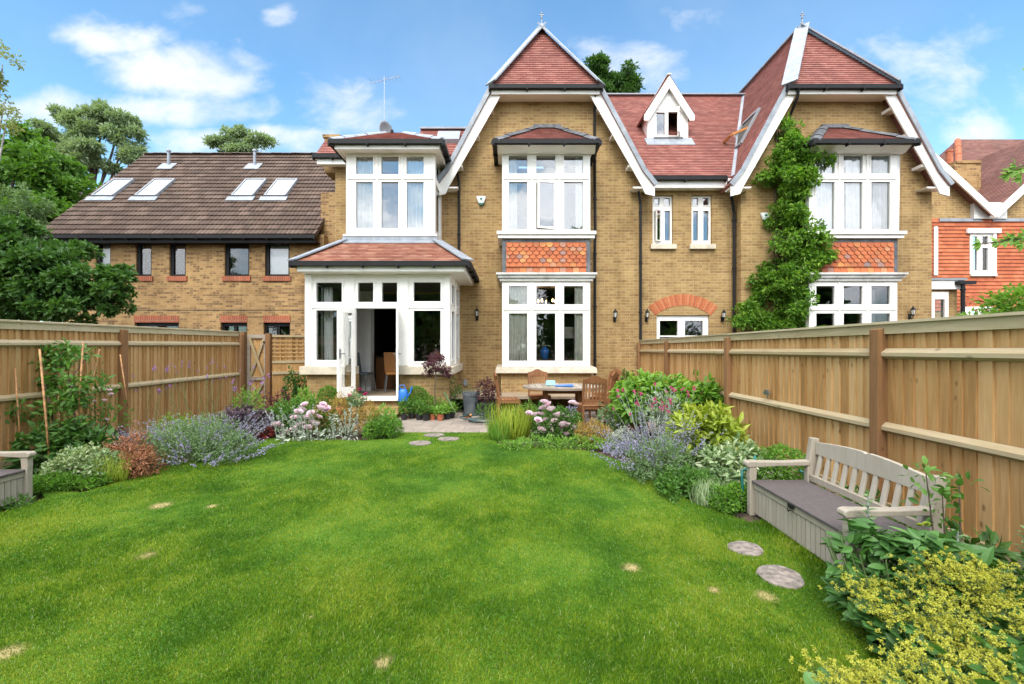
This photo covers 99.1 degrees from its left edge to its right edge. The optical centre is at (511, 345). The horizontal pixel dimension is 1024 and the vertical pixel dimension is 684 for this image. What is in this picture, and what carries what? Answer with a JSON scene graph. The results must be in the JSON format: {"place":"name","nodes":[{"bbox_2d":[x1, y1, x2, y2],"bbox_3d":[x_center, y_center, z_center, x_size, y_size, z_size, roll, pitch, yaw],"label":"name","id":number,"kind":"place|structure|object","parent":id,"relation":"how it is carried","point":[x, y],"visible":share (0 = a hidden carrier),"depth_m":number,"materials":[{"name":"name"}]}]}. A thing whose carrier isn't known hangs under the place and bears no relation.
{"place":"outdoors","nodes":[
{"label":"outdoors","id":0,"kind":"place"},
{"bbox_2d":[38,149,334,388],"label":"terraced house","id":1,"kind":"structure","parent":0,"point":[209,240],"depth_m":15.08,"materials":[{"name":"brick"}]},
{"bbox_2d":[166,245,186,280],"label":"window","id":2,"kind":"structure","parent":1,"relation":"in","point":[174,277],"depth_m":15.05,"materials":[{"name":"black plastic"}]},
{"bbox_2d":[222,245,250,280],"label":"window","id":3,"kind":"structure","parent":1,"relation":"in","point":[229,277],"depth_m":15.05,"materials":[{"name":"black plastic"}]},
{"bbox_2d":[262,245,290,280],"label":"window","id":4,"kind":"structure","parent":1,"relation":"in","point":[277,269],"depth_m":15.16,"materials":[{"name":"glass"}]},
{"bbox_2d":[0,410,384,511],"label":"flower bed","id":5,"kind":"object","parent":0,"point":[359,437],"visible":0.04,"depth_m":7.13,"materials":[{"name":"soil"}]},
{"bbox_2d":[4,337,115,428],"bbox_3d":[-6.278,0.744,5.759,1.960,1.716,0.827,0,0,9],"label":"climbing plant","id":6,"kind":"object","parent":5,"relation":"on","point":[72,404],"visible":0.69,"depth_m":5.73,"materials":[{"name":"green plant"}]},
{"bbox_2d":[0,414,129,473],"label":"leafy plant","id":7,"kind":"object","parent":5,"relation":"on","point":[69,432],"visible":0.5,"depth_m":5.33,"materials":[{"name":"green plant"}]},
{"bbox_2d":[33,468,118,493],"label":"box hedge","id":8,"kind":"object","parent":5,"relation":"on","point":[63,482],"visible":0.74,"depth_m":4.71,"materials":[{"name":"green plant"}]},
{"bbox_2d":[38,441,126,482],"bbox_3d":[-4.866,1.385,4.991,0.778,0.559,0.678,0,0,0],"label":"variegated shrub","id":9,"kind":"object","parent":5,"relation":"on","point":[70,459],"visible":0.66,"depth_m":4.89,"materials":[{"name":"green plant"}]},
{"bbox_2d":[70,360,134,430],"bbox_3d":[-5.654,0.861,5.979,0.902,1.461,0.537,0,0,0],"label":"mallow","id":10,"kind":"object","parent":5,"relation":"on","point":[103,408],"visible":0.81,"depth_m":6.00,"materials":[{"name":"green plant"}]},
{"bbox_2d":[84,452,131,484],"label":"ornamental grass","id":11,"kind":"object","parent":5,"relation":"on","point":[117,471],"depth_m":4.95,"materials":[{"name":"green plant"}]},
{"bbox_2d":[80,420,168,479],"bbox_3d":[-4.557,1.332,5.303,0.897,0.832,0.862,0,0,0],"label":"japanese maple","id":12,"kind":"object","parent":5,"relation":"on","point":[143,461],"visible":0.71,"depth_m":5.21,"materials":[{"name":"red plant"}]},
{"bbox_2d":[107,411,284,470],"bbox_3d":[-4.211,1.281,5.862,2.136,0.787,1.751,0,0,0],"label":"catmint","id":13,"kind":"object","parent":5,"relation":"on","point":[213,448],"visible":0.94,"depth_m":5.72,"materials":[{"name":"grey plant"}]},
{"bbox_2d":[131,360,262,432],"bbox_3d":[-5.319,0.923,7.460,2.153,1.339,1.426,0,0,29],"label":"verbena","id":14,"kind":"object","parent":5,"relation":"on","point":[233,385],"visible":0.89,"depth_m":7.72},
{"bbox_2d":[217,403,289,440],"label":"purple shrub","id":15,"kind":"object","parent":5,"relation":"on","point":[244,413],"visible":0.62,"depth_m":7.22,"materials":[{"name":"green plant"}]},
{"bbox_2d":[281,365,306,408],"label":"leafy plant","id":16,"kind":"object","parent":5,"relation":"on","point":[294,386],"visible":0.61,"depth_m":9.95,"materials":[{"name":"green plant"}]},
{"bbox_2d":[266,396,340,435],"bbox_3d":[-3.663,1.289,7.594,1.367,0.803,1.147,0,0,0],"label":"pink peony","id":17,"kind":"object","parent":5,"relation":"on","point":[323,407],"visible":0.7,"depth_m":7.45,"materials":[{"name":"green plant"}]},
{"bbox_2d":[263,403,358,441],"bbox_3d":[-3.264,1.302,7.090,1.542,0.730,0.651,0,0,-15],"label":"lambs ear","id":18,"kind":"object","parent":5,"relation":"on","point":[302,431],"visible":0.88,"depth_m":7.13},
{"bbox_2d":[307,386,380,436],"bbox_3d":[-2.937,1.197,7.703,1.256,0.926,0.970,0,0,0],"label":"spiraea","id":19,"kind":"object","parent":5,"relation":"on","point":[362,410],"visible":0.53,"depth_m":7.64,"materials":[{"name":"green plant"}]},
{"bbox_2d":[362,403,397,438],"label":"leafy plant","id":20,"kind":"object","parent":5,"relation":"on","point":[380,428],"visible":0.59,"depth_m":7.49,"materials":[{"name":"green plant"}]},
{"bbox_2d":[361,414,403,439],"bbox_3d":[-2.188,1.413,7.439,0.701,0.451,0.794,0,0,0],"label":"box ball","id":21,"kind":"object","parent":5,"relation":"on","point":[398,425],"visible":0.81,"depth_m":7.31,"materials":[{"name":"green plant"}]},
{"bbox_2d":[0,432,883,683],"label":"lawn","id":22,"kind":"structure","parent":0,"point":[354,537],"depth_m":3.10,"materials":[{"name":"plant"}]},
{"bbox_2d":[728,541,763,556],"bbox_3d":[1.769,1.554,3.320,0.261,0.032,0.245,0,0,0],"label":"stepping stone","id":23,"kind":"object","parent":22,"relation":"on","point":[746,548],"visible":0.66,"depth_m":3.30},
{"bbox_2d":[756,565,804,589],"bbox_3d":[1.795,1.554,2.918,0.286,0.032,0.300,0,0,0],"label":"stepping stone","id":24,"kind":"object","parent":22,"relation":"on","point":[782,576],"visible":0.79,"depth_m":2.90,"materials":[{"name":"stone"}]},
{"bbox_2d":[788,645,919,683],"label":"ladys mantle","id":25,"kind":"object","parent":22,"relation":"on","point":[827,675],"visible":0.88,"depth_m":1.87,"materials":[{"name":"yellow plant"}]},
{"bbox_2d":[856,638,1005,683],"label":"ladys mantle","id":26,"kind":"object","parent":22,"relation":"on","point":[902,667],"visible":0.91,"depth_m":1.85,"materials":[{"name":"yellow plant"}]},
{"bbox_2d":[267,404,661,438],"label":"patio","id":27,"kind":"structure","parent":0,"point":[456,424],"depth_m":8.53,"materials":[{"name":"stone"}]},
{"bbox_2d":[272,335,306,407],"bbox_3d":[-5.134,0.655,10.591,1.199,1.790,0.080,0,0,-30],"label":"trellis fence","id":28,"kind":"object","parent":27,"relation":"on","point":[288,348],"visible":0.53,"depth_m":10.44,"materials":[{"name":"brown wood"}]},
{"bbox_2d":[421,350,454,405],"bbox_3d":[-1.571,0.835,9.310,0.712,1.471,0.460,0,0,0],"label":"japanese maple","id":29,"kind":"object","parent":27,"relation":"on","point":[435,368],"visible":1,"depth_m":9.28,"materials":[{"name":"purple plant"}]},
{"bbox_2d":[462,391,479,414],"bbox_3d":[-0.928,1.320,9.900,0.403,0.500,0.403,0,0,0],"label":"plant pot","id":30,"kind":"object","parent":27,"relation":"on","point":[470,399],"visible":0.84,"depth_m":9.75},
{"bbox_2d":[475,400,502,416],"bbox_3d":[-0.521,1.420,9.800,0.636,0.300,0.636,0,0,0],"label":"plant pot","id":31,"kind":"object","parent":27,"relation":"on","point":[485,403],"visible":0.43,"depth_m":9.56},
{"bbox_2d":[475,376,502,402],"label":"purple shrub","id":32,"kind":"object","parent":31,"relation":"in","point":[489,389],"visible":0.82,"depth_m":9.75,"materials":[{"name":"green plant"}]},
{"bbox_2d":[528,369,550,410],"bbox_3d":[0.621,1.067,10.042,0.460,1.007,0.535,0,0,-5],"label":"garden chair","id":33,"kind":"object","parent":27,"relation":"on","point":[537,372],"visible":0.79,"depth_m":10.23,"materials":[{"name":"brown wood"}]},
{"bbox_2d":[523,383,600,417],"bbox_3d":[1.044,1.210,9.150,1.640,0.720,1.320,0,0,0],"label":"patio table","id":34,"kind":"object","parent":27,"relation":"on","point":[576,389],"visible":0.54,"depth_m":8.88,"materials":[{"name":"brown wood"}]},
{"bbox_2d":[577,375,606,428],"bbox_3d":[1.534,1.067,8.408,0.460,1.007,0.535,0,0,-4],"label":"garden chair","id":35,"kind":"object","parent":27,"relation":"on","point":[589,403],"visible":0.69,"depth_m":8.20,"materials":[{"name":"brown wood"}]},
{"bbox_2d":[247,396,698,500],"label":"ground","id":36,"kind":"structure","parent":0,"point":[634,465],"depth_m":5.96,"materials":[{"name":"soil"}]},
{"bbox_2d":[0,39,26,160],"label":"birch tree","id":37,"kind":"object","parent":36,"relation":"on","point":[13,110],"visible":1,"depth_m":11.55,"materials":[{"name":"green plant"}]},
{"bbox_2d":[0,181,56,277],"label":"grey willow","id":38,"kind":"object","parent":36,"relation":"on","point":[26,206],"visible":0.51,"depth_m":11.17,"materials":[{"name":"green plant"}]},
{"bbox_2d":[0,117,102,310],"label":"maple tree","id":39,"kind":"object","parent":36,"relation":"on","point":[40,167],"visible":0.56,"depth_m":17.25,"materials":[{"name":"green plant"}]},
{"bbox_2d":[0,211,139,323],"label":"broadleaf tree","id":40,"kind":"object","parent":36,"relation":"on","point":[52,282],"visible":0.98,"depth_m":8.72,"materials":[{"name":"green plant"}]},
{"bbox_2d":[23,97,150,195],"bbox_3d":[-30.904,-8.175,31.782,8.902,19.455,4.681,0,0,0],"label":"pine tree","id":41,"kind":"object","parent":36,"relation":"on","point":[119,129],"visible":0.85,"depth_m":31.04,"materials":[{"name":"green plant"}]},
{"bbox_2d":[0,319,243,468],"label":"wooden fence","id":42,"kind":"object","parent":36,"relation":"on","point":[141,350],"visible":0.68,"depth_m":7.24,"materials":[{"name":"brown wood"}]},
{"bbox_2d":[199,124,281,152],"bbox_3d":[-22.285,-8.274,36.178,6.269,19.678,3.769,0,0,0],"label":"pine tree","id":43,"kind":"object","parent":36,"relation":"on","point":[242,139],"visible":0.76,"depth_m":35.27,"materials":[{"name":"green plant"}]},
{"bbox_2d":[240,332,271,407],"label":"garden gate","id":44,"kind":"structure","parent":36,"relation":"on","point":[258,351],"depth_m":10.29,"materials":[{"name":"brown wood"}]},
{"bbox_2d":[287,12,657,419],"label":"brick house","id":45,"kind":"structure","parent":36,"relation":"on","point":[390,277],"depth_m":11.28,"materials":[{"name":"brick"}]},
{"bbox_2d":[324,287,332,359],"bbox_3d":[-4.269,-0.375,10.152,0.214,1.950,0.080,0,0,0],"label":"curtain","id":46,"kind":"object","parent":45,"relation":"hanging from","point":[328,329],"visible":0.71,"depth_m":10.13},
{"bbox_2d":[336,307,355,397],"bbox_3d":[-3.632,0.165,9.582,0.150,1.948,0.470,0,0,28],"label":"french door","id":47,"kind":"structure","parent":45,"relation":"in","point":[350,313],"depth_m":9.63,"materials":[{"name":"white paint"}]},
{"bbox_2d":[357,158,372,227],"bbox_3d":[-3.715,-3.756,10.779,0.569,1.988,0.080,0,0,0],"label":"curtain","id":48,"kind":"object","parent":45,"relation":"hanging from","point":[364,203],"visible":0.59,"depth_m":10.76,"materials":[{"name":"fabric"}]},
{"bbox_2d":[384,352,395,392],"bbox_3d":[-3.046,0.691,11.252,0.478,1.002,0.589,0,0,-20],"label":"dining chair","id":49,"kind":"object","parent":45,"relation":"on","point":[390,363],"visible":0.53,"depth_m":11.40,"materials":[{"name":"orange wood"}]},
{"bbox_2d":[346,153,441,239],"bbox_3d":[-2.962,-3.680,11.160,2.163,1.980,1.080,0,0,0],"label":"upper bay window","id":50,"kind":"structure","parent":45,"relation":"in","point":[432,202],"depth_m":10.65,"materials":[{"name":"white paint"}]},
{"bbox_2d":[374,354,418,388],"bbox_3d":[-3.420,0.740,13.175,0.660,0.900,2.650,0,0,0],"label":"kitchen unit","id":51,"kind":"object","parent":45,"relation":"in","point":[380,377],"visible":0.3,"depth_m":11.90,"materials":[{"name":"brown wood"}]},
{"bbox_2d":[407,158,423,227],"bbox_3d":[-2.251,-3.756,10.785,0.658,1.988,0.074,0,0,0],"label":"curtain","id":52,"kind":"object","parent":45,"relation":"hanging from","point":[415,193],"visible":0.44,"depth_m":10.78,"materials":[{"name":"fabric"}]},
{"bbox_2d":[421,314,440,360],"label":"window","id":53,"kind":"structure","parent":45,"relation":"attached to","point":[430,333],"depth_m":14.90,"materials":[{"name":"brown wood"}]},
{"bbox_2d":[509,157,516,228],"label":"curtain","id":54,"kind":"object","parent":45,"relation":"hanging from","point":[512,197],"visible":0.7,"depth_m":11.01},
{"bbox_2d":[509,286,526,360],"bbox_3d":[0.110,-0.576,10.991,0.590,2.080,0.079,0,0,0],"label":"curtain","id":55,"kind":"object","parent":45,"relation":"hanging from","point":[517,334],"visible":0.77,"depth_m":10.99,"materials":[{"name":"fabric"}]},
{"bbox_2d":[502,281,589,366],"bbox_3d":[0.852,-0.520,11.285,2.197,2.140,0.830,0,0,0],"label":"bay window","id":56,"kind":"structure","parent":45,"relation":"in","point":[531,308],"depth_m":10.90,"materials":[{"name":"white paint"}]},
{"bbox_2d":[502,154,589,230],"bbox_3d":[0.852,-3.810,11.285,2.197,2.040,0.830,0,0,0],"label":"bay window","id":57,"kind":"structure","parent":45,"relation":"in","point":[531,161],"depth_m":10.90,"materials":[{"name":"white paint"}]},
{"bbox_2d":[574,286,582,360],"bbox_3d":[1.747,-0.576,11.001,0.359,2.080,0.081,0,0,0],"label":"curtain","id":58,"kind":"object","parent":45,"relation":"hanging from","point":[578,328],"visible":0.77,"depth_m":10.99,"materials":[{"name":"fabric"}]},
{"bbox_2d":[575,157,582,228],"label":"curtain","id":59,"kind":"object","parent":45,"relation":"hanging from","point":[578,197],"visible":0.7,"depth_m":10.99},
{"bbox_2d":[582,50,645,92],"bbox_3d":[7.498,-10.429,33.989,5.592,23.971,3.772,0,0,0],"label":"conifer tree","id":60,"kind":"object","parent":36,"relation":"on","point":[627,80],"visible":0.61,"depth_m":33.09,"materials":[{"name":"green plant"}]},
{"bbox_2d":[607,12,976,339],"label":"brick house","id":61,"kind":"structure","parent":36,"relation":"on","point":[705,236],"depth_m":11.70,"materials":[{"name":"brick"}]},
{"bbox_2d":[650,196,676,248],"bbox_3d":[4.144,-3.376,12.035,0.703,1.502,0.250,0,0,0],"label":"window","id":62,"kind":"structure","parent":61,"relation":"in","point":[663,244],"depth_m":12.09,"materials":[{"name":"white paint"}]},
{"bbox_2d":[657,315,707,338],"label":"arched window","id":63,"kind":"structure","parent":61,"relation":"in","point":[680,319],"depth_m":12.07,"materials":[{"name":"white paint"}]},
{"bbox_2d":[689,196,715,248],"bbox_3d":[5.212,-3.376,12.035,0.702,1.502,0.250,0,0,0],"label":"window","id":64,"kind":"structure","parent":61,"relation":"in","point":[699,208],"depth_m":12.09,"materials":[{"name":"white paint"}]},
{"bbox_2d":[725,111,839,331],"bbox_3d":[6.944,-2.816,11.151,2.695,6.448,1.458,0,0,0],"label":"wisteria","id":65,"kind":"object","parent":61,"relation":"attached to","point":[794,171],"visible":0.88,"depth_m":10.99,"materials":[{"name":"green plant"}]},
{"bbox_2d":[816,157,832,228],"bbox_3d":[7.899,-3.841,10.993,0.861,2.080,0.081,0,0,0],"label":"curtain","id":66,"kind":"object","parent":61,"relation":"hanging from","point":[824,201],"visible":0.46,"depth_m":10.99,"materials":[{"name":"fabric"}]},
{"bbox_2d":[791,281,896,327],"bbox_3d":[8.512,-0.520,11.285,2.197,2.140,0.830,0,0,0],"label":"bay window","id":67,"kind":"structure","parent":61,"relation":"in","point":[878,299],"depth_m":10.90,"materials":[{"name":"white paint"}]},
{"bbox_2d":[791,154,896,234],"bbox_3d":[8.512,-3.810,11.285,2.197,2.040,0.830,0,0,0],"label":"bay window","id":68,"kind":"structure","parent":61,"relation":"in","point":[866,178],"depth_m":10.90,"materials":[{"name":"white paint"}]},
{"bbox_2d":[845,157,859,228],"bbox_3d":[8.695,-3.841,10.995,0.631,2.080,0.077,0,0,0],"label":"curtain","id":69,"kind":"object","parent":61,"relation":"hanging from","point":[852,200],"visible":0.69,"depth_m":10.99,"materials":[{"name":"fabric"}]},
{"bbox_2d":[872,154,899,230],"bbox_3d":[9.415,-3.841,11.005,0.688,2.080,0.079,0,0,0],"label":"curtain","id":70,"kind":"object","parent":61,"relation":"hanging from","point":[880,204],"visible":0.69,"depth_m":10.99,"materials":[{"name":"fabric"}]},
{"bbox_2d":[932,292,948,317],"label":"window","id":71,"kind":"structure","parent":61,"relation":"in","point":[944,296],"depth_m":12.57,"materials":[{"name":"white paint"}]},
{"bbox_2d":[637,311,1023,575],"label":"wooden fence","id":72,"kind":"object","parent":36,"relation":"on","point":[944,394],"visible":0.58,"depth_m":3.87,"materials":[{"name":"brown wood"}]},
{"bbox_2d":[956,282,1023,315],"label":"garden shrub","id":73,"kind":"object","parent":36,"relation":"on","point":[999,299],"visible":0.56,"depth_m":5.98,"materials":[{"name":"green plant"}]},
{"bbox_2d":[971,68,1023,251],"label":"maple tree","id":74,"kind":"object","parent":36,"relation":"on","point":[1010,238],"visible":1,"depth_m":3.60,"materials":[{"name":"green plant"}]},
{"bbox_2d":[0,0,1023,314],"label":"sky","id":75,"kind":"structure","parent":0,"point":[298,72],"materials":[{"name":"blue"}]},
{"bbox_2d":[498,432,740,462],"bbox_3d":[1.565,1.603,7.175,3.770,0.088,2.350,0,0,0],"label":"flower bed","id":76,"kind":"object","parent":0,"point":[599,451],"visible":0.05,"depth_m":6.78,"materials":[{"name":"plant"}]},
{"bbox_2d":[480,399,536,441],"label":"daylily","id":77,"kind":"object","parent":76,"relation":"on","point":[507,425],"visible":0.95,"depth_m":7.11,"materials":[{"name":"green plant"}]},
{"bbox_2d":[525,399,584,440],"bbox_3d":[0.720,1.271,7.314,1.015,0.762,0.844,0,0,0],"label":"pink peony","id":78,"kind":"object","parent":76,"relation":"on","point":[560,426],"visible":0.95,"depth_m":7.15,"materials":[{"name":"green plant"}]},
{"bbox_2d":[498,432,615,451],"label":"leafy plant","id":79,"kind":"object","parent":76,"relation":"on","point":[558,443],"visible":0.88,"depth_m":6.57,"materials":[{"name":"green plant"}]},
{"bbox_2d":[573,417,612,447],"bbox_3d":[1.300,1.390,6.928,0.677,0.471,0.636,0,0,0],"label":"spiraea","id":80,"kind":"object","parent":76,"relation":"on","point":[587,430],"visible":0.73,"depth_m":6.87,"materials":[{"name":"yellow plant"}]},
{"bbox_2d":[595,401,624,433],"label":"leafy plant","id":81,"kind":"object","parent":76,"relation":"on","point":[609,415],"visible":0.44,"depth_m":7.96,"materials":[{"name":"green plant"}]},
{"bbox_2d":[626,423,642,436],"bbox_3d":[2.136,1.440,7.594,0.360,0.300,0.360,0,0,0],"label":"plant pot","id":82,"kind":"object","parent":76,"relation":"on","point":[633,427],"visible":0.07,"depth_m":7.46,"materials":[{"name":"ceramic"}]},
{"bbox_2d":[608,367,696,429],"bbox_3d":[2.391,0.951,7.462,1.509,1.137,1.358,0,0,0],"label":"hydrangea","id":83,"kind":"object","parent":82,"relation":"in","point":[643,382],"visible":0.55,"depth_m":7.15,"materials":[{"name":"green plant"}]},
{"bbox_2d":[612,381,695,451],"bbox_3d":[2.064,1.075,6.372,1.131,1.034,1.343,0,0,0],"label":"rose campion","id":84,"kind":"object","parent":76,"relation":"on","point":[662,408],"visible":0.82,"depth_m":6.45,"materials":[{"name":"plant"}]},
{"bbox_2d":[660,369,724,431],"bbox_3d":[2.963,1.026,7.217,1.268,1.297,1.156,0,0,-18],"label":"hydrangea","id":85,"kind":"object","parent":76,"relation":"on","point":[711,389],"visible":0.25,"depth_m":6.99,"materials":[{"name":"green plant"}]},
{"bbox_2d":[668,461,1023,680],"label":"flower bed","id":86,"kind":"object","parent":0,"point":[739,515],"visible":0.02,"depth_m":3.95,"materials":[{"name":"soil"}]},
{"bbox_2d":[589,407,726,483],"bbox_3d":[1.773,1.238,5.252,1.647,0.863,1.552,0,0,0],"label":"catmint","id":87,"kind":"object","parent":86,"relation":"on","point":[661,456],"visible":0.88,"depth_m":5.09,"materials":[{"name":"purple plant"}]},
{"bbox_2d":[652,462,722,503],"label":"leafy plant","id":88,"kind":"object","parent":86,"relation":"on","point":[683,477],"visible":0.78,"depth_m":4.51,"materials":[{"name":"green plant"}]},
{"bbox_2d":[662,398,752,454],"bbox_3d":[2.566,1.117,5.837,1.161,0.854,1.130,0,0,42],"label":"yellow shrub","id":89,"kind":"object","parent":86,"relation":"on","point":[718,423],"visible":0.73,"depth_m":5.63,"materials":[{"name":"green plant"}]},
{"bbox_2d":[688,475,733,507],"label":"ornamental grass","id":90,"kind":"object","parent":86,"relation":"on","point":[701,496],"depth_m":4.23,"materials":[{"name":"green plant"}]},
{"bbox_2d":[706,481,746,514],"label":"box hedge","id":91,"kind":"object","parent":86,"relation":"on","point":[733,505],"visible":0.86,"depth_m":4.08,"materials":[{"name":"green plant"}]},
{"bbox_2d":[693,431,781,484],"bbox_3d":[2.564,1.329,4.985,0.857,0.683,0.906,0,0,0],"label":"variegated shrub","id":92,"kind":"object","parent":86,"relation":"on","point":[731,457],"visible":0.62,"depth_m":4.88,"materials":[{"name":"green plant"}]},
{"bbox_2d":[749,442,805,479],"bbox_3d":[2.911,1.345,4.764,0.699,0.557,0.616,0,0,-31],"label":"box ball","id":93,"kind":"object","parent":86,"relation":"on","point":[776,450],"visible":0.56,"depth_m":4.66,"materials":[{"name":"green plant"}]},
{"bbox_2d":[743,437,946,578],"bbox_3d":[2.460,1.195,3.413,0.668,0.710,1.237,0,0,0],"label":"storage bench","id":94,"kind":"object","parent":86,"relation":"on","point":[807,511],"visible":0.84,"depth_m":3.38,"materials":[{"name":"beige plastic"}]},
{"bbox_2d":[837,574,950,683],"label":"leafy plant","id":95,"kind":"object","parent":86,"relation":"on","point":[890,639],"visible":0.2,"depth_m":2.24,"materials":[{"name":"green plant"}]},
{"bbox_2d":[818,565,986,657],"bbox_3d":[1.968,1.346,2.241,0.680,0.410,0.497,0,0,28],"label":"ladys mantle","id":96,"kind":"object","parent":86,"relation":"on","point":[866,606],"visible":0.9,"depth_m":2.17,"materials":[{"name":"yellow plant"}]},
{"bbox_2d":[820,480,1019,576],"bbox_3d":[3.117,1.444,3.509,0.593,0.497,1.887,0,0,0],"label":"leafy plant","id":97,"kind":"object","parent":86,"relation":"on","point":[1005,545],"visible":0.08,"depth_m":3.22,"materials":[{"name":"green plant"}]},
{"bbox_2d":[820,518,1022,656],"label":"peony plant","id":98,"kind":"object","parent":86,"relation":"on","point":[882,544],"visible":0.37,"depth_m":2.46,"materials":[{"name":"green plant"}]},
{"bbox_2d":[856,493,1023,579],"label":"grey leaved plant","id":99,"kind":"object","parent":86,"relation":"on","point":[867,512],"visible":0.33,"depth_m":2.56,"materials":[{"name":"green plant"}]},
{"bbox_2d":[897,455,989,541],"bbox_3d":[2.564,1.125,2.602,0.428,0.932,0.265,0,0,0],"label":"climbing rose","id":100,"kind":"object","parent":86,"relation":"on","point":[942,491],"visible":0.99,"depth_m":2.60,"materials":[{"name":"green plant"}]},
{"bbox_2d":[885,599,1023,683],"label":"ladys mantle","id":101,"kind":"object","parent":86,"relation":"on","point":[993,664],"visible":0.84,"depth_m":1.95,"materials":[{"name":"yellow plant"}]},
{"bbox_2d":[887,546,1023,639],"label":"ladys mantle","id":102,"kind":"object","parent":86,"relation":"on","point":[972,573],"visible":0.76,"depth_m":2.19,"materials":[{"name":"yellow plant"}]},
{"bbox_2d":[894,518,1023,643],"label":"leafy plant","id":103,"kind":"object","parent":86,"relation":"on","point":[999,553],"visible":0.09,"depth_m":2.73,"materials":[{"name":"green plant"}]},
{"bbox_2d":[913,571,1023,662],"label":"ladys mantle","id":104,"kind":"object","parent":86,"relation":"on","point":[1016,630],"visible":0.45,"depth_m":2.07,"materials":[{"name":"yellow plant"}]},
{"bbox_2d":[922,632,1023,683],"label":"leafy plant","id":105,"kind":"object","parent":86,"relation":"on","point":[937,649],"visible":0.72,"depth_m":1.85,"materials":[{"name":"green plant"}]},
{"bbox_2d":[932,138,1023,317],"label":"tile hung house","id":106,"kind":"structure","parent":0,"point":[982,202],"depth_m":13.98,"materials":[{"name":"tile"}]},
{"bbox_2d":[966,228,1001,275],"bbox_3d":[15.039,-2.960,13.975,1.072,1.517,0.150,0,0,0],"label":"window","id":107,"kind":"structure","parent":106,"relation":"in","point":[990,253],"depth_m":13.98,"materials":[{"name":"white paint"}]},
{"bbox_3d":[-5.260,1.550,3.465,1.280,0.040,0.930,0,0,3],"label":"paving slab","id":108,"kind":"object","parent":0,"visible":0},
{"bbox_2d":[0,451,35,505],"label":"storage bench","id":109,"kind":"object","parent":108,"relation":"on","point":[13,482],"visible":0.91,"depth_m":4.29,"materials":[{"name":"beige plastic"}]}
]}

